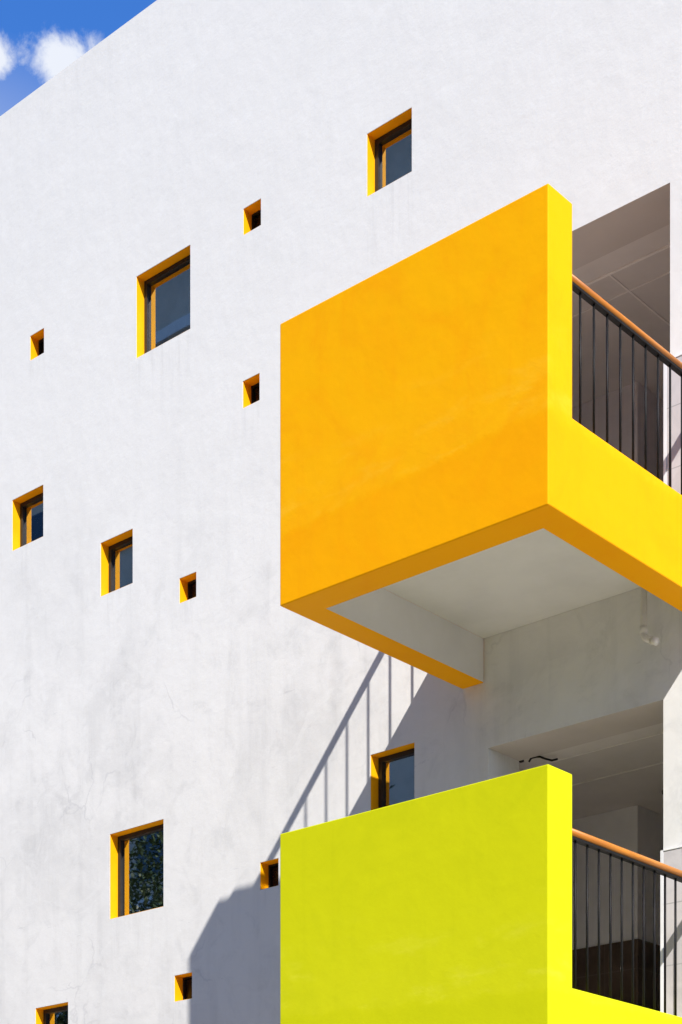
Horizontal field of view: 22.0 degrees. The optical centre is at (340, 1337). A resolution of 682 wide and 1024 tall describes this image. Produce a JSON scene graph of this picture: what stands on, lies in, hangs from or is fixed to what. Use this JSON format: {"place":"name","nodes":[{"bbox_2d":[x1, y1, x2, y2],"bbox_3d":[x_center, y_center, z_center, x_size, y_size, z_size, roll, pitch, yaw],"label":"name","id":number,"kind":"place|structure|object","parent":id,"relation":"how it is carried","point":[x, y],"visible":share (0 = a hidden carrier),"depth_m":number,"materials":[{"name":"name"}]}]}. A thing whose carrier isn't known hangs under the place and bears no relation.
{"place":"outdoors","nodes":[
{"label":"outdoors","id":0,"kind":"place"},
{"bbox_2d":[0,0,155,115],"label":"sky","id":1,"kind":"structure","parent":0,"point":[39,39],"materials":[{"name":"blue"}]},
{"label":"ground","id":2,"kind":"structure","parent":0,"visible":0},
{"bbox_2d":[0,0,681,1023],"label":"apartment building","id":3,"kind":"structure","parent":2,"relation":"on","point":[340,470],"depth_m":13.06,"materials":[{"name":"white paint"}]},
{"bbox_2d":[13,485,42,549],"bbox_3d":[-2.682,-7.330,15.816,0.438,0.458,0.365,0,0,41],"label":"window","id":4,"kind":"structure","parent":3,"relation":"in","point":[27,508],"depth_m":15.83,"materials":[{"name":"metal"}]},
{"bbox_2d":[30,329,43,359],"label":"window","id":5,"kind":"structure","parent":3,"relation":"in","point":[37,339],"depth_m":15.69,"materials":[{"name":"metal"}]},
{"bbox_2d":[36,1002,67,1023],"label":"window","id":6,"kind":"structure","parent":3,"relation":"in","point":[58,1013],"depth_m":15.59,"materials":[{"name":"paint"}]},
{"bbox_2d":[101,529,132,595],"bbox_3d":[-1.785,-6.580,15.026,0.408,0.458,0.365,0,0,41],"label":"window","id":7,"kind":"structure","parent":3,"relation":"in","point":[116,552],"depth_m":15.02,"materials":[{"name":"metal"}]},
{"bbox_2d":[110,819,163,918],"bbox_3d":[-1.598,-3.927,14.861,0.668,0.723,0.365,0,0,41],"label":"window","id":8,"kind":"structure","parent":3,"relation":"in","point":[136,853],"depth_m":14.87,"materials":[{"name":"metal"}]},
{"bbox_2d":[137,245,189,357],"bbox_3d":[-1.352,-8.569,14.644,0.653,0.685,0.365,0,0,41],"label":"window","id":9,"kind":"structure","parent":3,"relation":"in","point":[163,291],"depth_m":14.65,"materials":[{"name":"metal"}]},
{"bbox_2d":[175,972,191,1001],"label":"window","id":10,"kind":"structure","parent":3,"relation":"in","point":[183,982],"depth_m":14.45,"materials":[{"name":"paint"}]},
{"bbox_2d":[180,572,195,602],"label":"window","id":11,"kind":"structure","parent":3,"relation":"in","point":[187,583],"depth_m":14.41,"materials":[{"name":"metal"}]},
{"bbox_2d":[243,373,259,407],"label":"window","id":12,"kind":"structure","parent":3,"relation":"in","point":[251,386],"depth_m":13.93,"materials":[{"name":"metal"}]},
{"bbox_2d":[244,199,260,234],"bbox_3d":[-0.579,-8.840,13.963,0.193,0.208,0.365,0,0,41],"label":"window","id":13,"kind":"structure","parent":3,"relation":"in","point":[252,213],"depth_m":13.92,"materials":[{"name":"metal"}]},
{"bbox_2d":[260,858,278,889],"bbox_3d":[-0.439,-3.622,13.839,0.198,0.213,0.365,0,0,41],"label":"window","id":14,"kind":"structure","parent":3,"relation":"in","point":[269,870],"depth_m":13.80,"materials":[{"name":"metal"}]},
{"bbox_2d":[367,108,411,195],"bbox_3d":[0.477,-8.719,13.032,0.428,0.466,0.365,0,0,41],"label":"window","id":15,"kind":"structure","parent":3,"relation":"in","point":[389,146],"depth_m":13.02,"materials":[{"name":"metal"}]},
{"bbox_2d":[371,743,413,809],"bbox_3d":[0.499,-4.093,13.012,0.418,0.463,0.365,0,0,41],"label":"window","id":16,"kind":"structure","parent":3,"relation":"in","point":[392,770],"depth_m":13.01,"materials":[{"name":"glass"}]},
{"bbox_2d":[519,756,557,762],"bbox_3d":[1.407,-4.133,12.535,0.290,0.046,0.047,0,0,24],"label":"cable","id":17,"kind":"object","parent":3,"relation":"attached to","point":[541,757],"visible":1,"depth_m":12.51,"materials":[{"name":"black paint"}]}
]}

